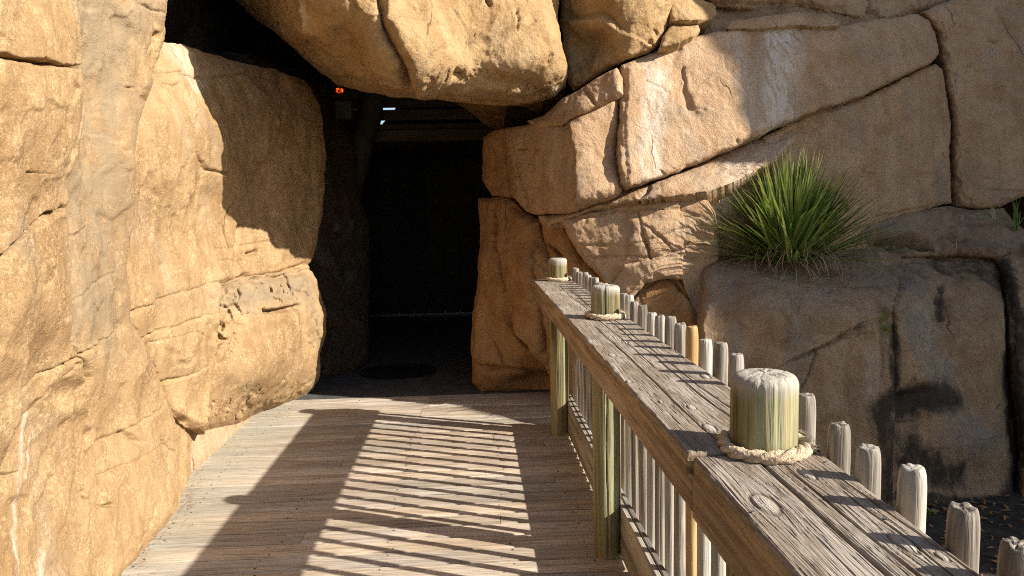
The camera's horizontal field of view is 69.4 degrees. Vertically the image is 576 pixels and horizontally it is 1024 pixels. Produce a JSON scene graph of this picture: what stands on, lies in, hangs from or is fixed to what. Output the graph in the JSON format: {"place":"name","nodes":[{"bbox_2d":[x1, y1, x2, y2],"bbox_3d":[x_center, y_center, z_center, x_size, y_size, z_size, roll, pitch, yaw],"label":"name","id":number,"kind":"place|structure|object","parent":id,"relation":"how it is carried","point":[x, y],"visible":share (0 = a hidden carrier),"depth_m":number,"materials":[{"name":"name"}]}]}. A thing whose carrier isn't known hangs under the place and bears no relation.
{"place":"outdoors","nodes":[
{"label":"outdoors","id":0,"kind":"place"},
{"bbox_2d":[381,108,394,123],"label":"sky","id":1,"kind":"structure","parent":0,"point":[383,108],"materials":[{"name":"white"}]},
{"bbox_2d":[296,309,550,399],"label":"cave floor","id":2,"kind":"structure","parent":0,"point":[441,342],"depth_m":8.39,"materials":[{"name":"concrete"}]},
{"bbox_2d":[306,76,370,379],"bbox_3d":[-2.118,-0.648,7.908,1.088,3.289,2.015,-1,6,-3],"label":"mouth rock","id":3,"kind":"object","parent":2,"relation":"on","point":[339,265],"visible":0.52,"depth_m":7.79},
{"bbox_2d":[353,92,385,197],"bbox_3d":[-1.749,-0.692,8.343,0.850,3.262,0.298,-1,6,-3],"label":"timber post","id":4,"kind":"object","parent":2,"relation":"on","point":[368,118],"visible":0.27,"depth_m":8.14,"materials":[{"name":"brown wood"}]},
{"bbox_2d":[363,159,494,314],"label":"cave gate","id":5,"kind":"structure","parent":2,"relation":"on","point":[403,179],"depth_m":11.92,"materials":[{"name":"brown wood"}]},
{"bbox_2d":[471,197,550,390],"bbox_3d":[0.118,0.068,6.912,1.013,1.856,1.497,1,6,17],"label":"rock pillar","id":6,"kind":"object","parent":2,"relation":"on","point":[510,341],"visible":0.77,"depth_m":6.52,"materials":[{"name":"brown stone"}]},
{"bbox_2d":[482,128,515,199],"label":"wall block","id":7,"kind":"structure","parent":6,"relation":"on","point":[496,176],"depth_m":6.77,"materials":[{"name":"brown stone"}]},
{"bbox_2d":[505,101,623,215],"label":"wall block","id":8,"kind":"structure","parent":6,"relation":"on","point":[570,167],"depth_m":5.71,"materials":[{"name":"beige stone"}]},
{"bbox_2d":[527,68,623,127],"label":"wall block","id":9,"kind":"structure","parent":8,"relation":"on","point":[603,90],"depth_m":5.66,"materials":[{"name":"beige stone"}]},
{"bbox_2d":[164,0,1023,310],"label":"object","id":10,"kind":"object","parent":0,"point":[234,26],"visible":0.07,"depth_m":8.00,"materials":[{"name":"black"}]},
{"bbox_2d":[290,46,501,142],"bbox_3d":[-1.179,-2.351,8.444,2.600,1.337,0.130,-1,6,-3],"label":"slatted panel","id":11,"kind":"object","parent":10,"relation":"attached to","point":[440,132],"visible":0.15,"depth_m":8.43,"materials":[{"name":"brown wood"}]},
{"bbox_2d":[236,0,567,105],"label":"overhanging boulder","id":12,"kind":"object","parent":10,"relation":"on","point":[499,52],"visible":1,"depth_m":5.14,"materials":[{"name":"beige stone"}]},
{"bbox_2d":[332,84,347,97],"bbox_3d":[-1.722,-2.136,7.356,0.150,0.460,0.080,-1,6,-3],"label":"lantern","id":13,"kind":"object","parent":12,"relation":"hanging from","point":[339,89],"visible":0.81,"depth_m":7.36,"materials":[{"name":"brown"}]},
{"bbox_2d":[335,100,353,119],"bbox_3d":[-1.765,-1.870,7.769,0.180,0.200,0.087,-1,6,-3],"label":"junction box","id":14,"kind":"object","parent":12,"relation":"attached to","point":[343,109],"visible":1,"depth_m":7.73,"materials":[{"name":"paint"}]},
{"bbox_2d":[454,82,566,129],"bbox_3d":[-0.101,-2.062,7.548,1.269,0.710,2.558,-1,6,-3],"label":"ceiling rock","id":15,"kind":"object","parent":12,"relation":"attached to","point":[492,116],"visible":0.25,"depth_m":7.43,"materials":[{"name":"brown stone"}]},
{"bbox_2d":[383,107,481,123],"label":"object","id":16,"kind":"object","parent":10,"relation":"on","point":[431,121],"visible":0.03,"depth_m":9.39,"materials":[{"name":"black"}]},
{"bbox_2d":[542,0,589,115],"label":"joint rock","id":17,"kind":"object","parent":10,"relation":"on","point":[548,105],"visible":0.05,"depth_m":6.78,"materials":[{"name":"brown stone"}]},
{"bbox_2d":[702,4,883,34],"bbox_3d":[2.574,-2.374,6.880,2.418,0.517,0.776,-2,6,-10],"label":"rock","id":18,"kind":"object","parent":10,"relation":"on","point":[723,18],"visible":0.27,"depth_m":6.51,"materials":[{"name":"brown stone"}]},
{"bbox_2d":[704,0,949,19],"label":"cliff","id":19,"kind":"structure","parent":18,"relation":"on","point":[888,9],"depth_m":6.74,"materials":[{"name":"brown stone"}]},
{"bbox_2d":[925,477,1023,575],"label":"ditch floor","id":20,"kind":"structure","parent":0,"point":[1013,502],"depth_m":5.16,"materials":[{"name":"soil"}]},
{"bbox_2d":[541,223,696,397],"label":"wall block","id":21,"kind":"structure","parent":20,"relation":"on","point":[667,297],"depth_m":5.64,"materials":[{"name":"brown stone"}]},
{"bbox_2d":[562,199,718,312],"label":"wall block","id":22,"kind":"structure","parent":21,"relation":"on","point":[633,250],"depth_m":5.63,"materials":[{"name":"beige stone"}]},
{"bbox_2d":[538,130,798,230],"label":"wall block","id":23,"kind":"structure","parent":21,"relation":"on","point":[710,181],"depth_m":5.69,"materials":[{"name":"beige stone"}]},
{"bbox_2d":[696,245,900,507],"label":"block","id":24,"kind":"structure","parent":20,"relation":"on","point":[834,354],"depth_m":5.26,"materials":[{"name":"brown stone"}]},
{"bbox_2d":[690,146,923,289],"bbox_3d":[2.165,-0.534,5.731,1.903,1.141,1.793,-1,6,-3],"label":"spiky plant","id":25,"kind":"object","parent":24,"relation":"on","point":[794,225],"visible":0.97,"depth_m":5.52,"materials":[{"name":"green plant"}]},
{"bbox_2d":[710,64,951,257],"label":"wall block","id":26,"kind":"structure","parent":24,"relation":"on","point":[895,133],"depth_m":6.38,"materials":[{"name":"beige stone"}]},
{"bbox_2d":[616,14,938,191],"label":"wall block","id":27,"kind":"structure","parent":26,"relation":"on","point":[700,99],"depth_m":5.79,"materials":[{"name":"beige stone"}]},
{"bbox_2d":[560,0,673,90],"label":"boulder","id":28,"kind":"object","parent":27,"relation":"on","point":[600,37],"visible":1,"depth_m":5.68,"materials":[{"name":"beige stone"}]},
{"bbox_2d":[657,25,699,53],"bbox_3d":[1.329,-1.947,5.966,0.353,0.314,0.724,-1,6,6],"label":"stacked rock","id":29,"kind":"object","parent":27,"relation":"on","point":[675,37],"visible":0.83,"depth_m":5.70,"materials":[{"name":"beige stone"}]},
{"bbox_2d":[664,0,716,35],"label":"stacked rock","id":30,"kind":"object","parent":29,"relation":"on","point":[701,14],"visible":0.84,"depth_m":5.84,"materials":[{"name":"beige stone"}]},
{"bbox_2d":[726,12,839,30],"bbox_3d":[2.257,-2.165,6.315,1.298,0.335,0.608,-3,6,-16],"label":"capstone","id":31,"kind":"object","parent":27,"relation":"on","point":[798,20],"visible":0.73,"depth_m":6.05,"materials":[{"name":"brown stone"}]},
{"bbox_2d":[844,222,891,262],"bbox_3d":[2.891,-0.344,6.011,0.415,0.384,0.503,-1,6,-3],"label":"dry weed","id":32,"kind":"object","parent":24,"relation":"on","point":[865,254],"visible":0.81,"depth_m":5.99,"materials":[{"name":"brown plant"}]},
{"bbox_2d":[926,507,937,514],"bbox_3d":[3.023,1.610,5.336,0.140,0.048,0.101,-1,6,-3],"label":"leafy weed","id":33,"kind":"object","parent":20,"relation":"on","point":[929,512],"visible":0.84,"depth_m":5.34,"materials":[{"name":"green plant"}]},
{"bbox_2d":[856,206,1023,496],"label":"block","id":34,"kind":"structure","parent":20,"relation":"on","point":[998,241],"depth_m":6.33,"materials":[{"name":"brown stone"}]},
{"bbox_2d":[939,212,970,223],"bbox_3d":[3.763,-0.586,6.294,0.252,0.128,0.275,0,6,10],"label":"dry weed","id":35,"kind":"object","parent":34,"relation":"on","point":[956,217],"visible":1,"depth_m":6.26,"materials":[{"name":"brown plant"}]},
{"bbox_2d":[918,0,1023,209],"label":"wall block","id":36,"kind":"structure","parent":34,"relation":"on","point":[978,60],"depth_m":6.70,"materials":[{"name":"beige stone"}]},
{"bbox_2d":[983,207,996,218],"bbox_3d":[4.152,-0.654,6.386,0.120,0.114,0.091,0,6,9],"label":"leafy weed","id":37,"kind":"object","parent":34,"relation":"on","point":[992,213],"visible":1,"depth_m":6.37,"materials":[{"name":"green plant"}]},
{"bbox_2d":[996,194,1023,230],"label":"grass tuft","id":38,"kind":"object","parent":34,"relation":"on","point":[1016,215],"visible":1,"depth_m":6.35,"materials":[{"name":"green plant"}]},
{"bbox_2d":[885,257,1018,510],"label":"block","id":39,"kind":"structure","parent":20,"relation":"on","point":[955,436],"depth_m":5.62,"materials":[{"name":"brown stone"}]},
{"bbox_2d":[927,493,1023,575],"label":"fallen leaves","id":40,"kind":"object","parent":20,"relation":"on","point":[981,517],"visible":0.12,"depth_m":5.37,"materials":[{"name":"brown plant"}]},
{"label":"ground","id":41,"kind":"structure","parent":0,"visible":0},
{"bbox_2d":[120,392,629,575],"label":"deck","id":42,"kind":"structure","parent":41,"relation":"on","point":[449,464],"depth_m":4.23,"materials":[{"name":"brown wood"}]},
{"bbox_2d":[0,0,194,575],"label":"rock face","id":43,"kind":"object","parent":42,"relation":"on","point":[96,439],"visible":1,"depth_m":2.95},
{"bbox_2d":[126,42,326,434],"bbox_3d":[-2.257,-0.404,5.425,0.951,2.717,3.715,-1,6,4],"label":"rock slab","id":44,"kind":"object","parent":43,"relation":"on","point":[230,157],"visible":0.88,"depth_m":4.87,"materials":[{"name":"beige stone"}]},
{"bbox_2d":[190,416,251,471],"bbox_3d":[-2.245,1.055,5.481,0.342,0.417,1.854,-1,6,-3],"label":"foot ledge","id":45,"kind":"object","parent":42,"relation":"on","point":[209,443],"visible":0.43,"depth_m":5.03,"materials":[{"name":"beige stone"}]},
{"bbox_2d":[206,265,326,429],"bbox_3d":[-2.225,0.504,6.043,1.041,1.294,2.544,-1,6,5],"label":"bulging boulder","id":46,"kind":"object","parent":42,"relation":"on","point":[271,332],"visible":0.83,"depth_m":5.55,"materials":[{"name":"beige stone"}]},
{"bbox_2d":[128,400,542,575],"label":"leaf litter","id":47,"kind":"object","parent":42,"relation":"on","point":[206,492],"visible":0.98,"depth_m":4.14,"materials":[{"name":"brown plant"}]},
{"bbox_2d":[532,258,1023,575],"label":"guard railing","id":48,"kind":"object","parent":42,"relation":"on","point":[648,413],"visible":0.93,"depth_m":1.60,"materials":[{"name":"brown wood"}]},
{"bbox_2d":[545,275,571,281],"bbox_3d":[0.324,-0.073,5.271,0.207,0.044,0.204,1,6,22],"label":"rope ring","id":49,"kind":"object","parent":48,"relation":"on","point":[567,278],"visible":0.78,"depth_m":5.19,"materials":[{"name":"fabric"}]},
{"bbox_2d":[585,308,626,320],"bbox_3d":[0.435,0.117,3.367,0.204,0.044,0.214,-3,6,-16],"label":"rope ring","id":50,"kind":"object","parent":48,"relation":"on","point":[614,316],"visible":0.66,"depth_m":3.29,"materials":[{"name":"fabric"}]},
{"bbox_2d":[716,429,819,464],"bbox_3d":[0.515,0.312,1.494,0.203,0.042,0.213,3,7,35],"label":"rope ring","id":51,"kind":"object","parent":48,"relation":"on","point":[803,449],"visible":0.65,"depth_m":1.42,"materials":[{"name":"fabric"}]}
]}

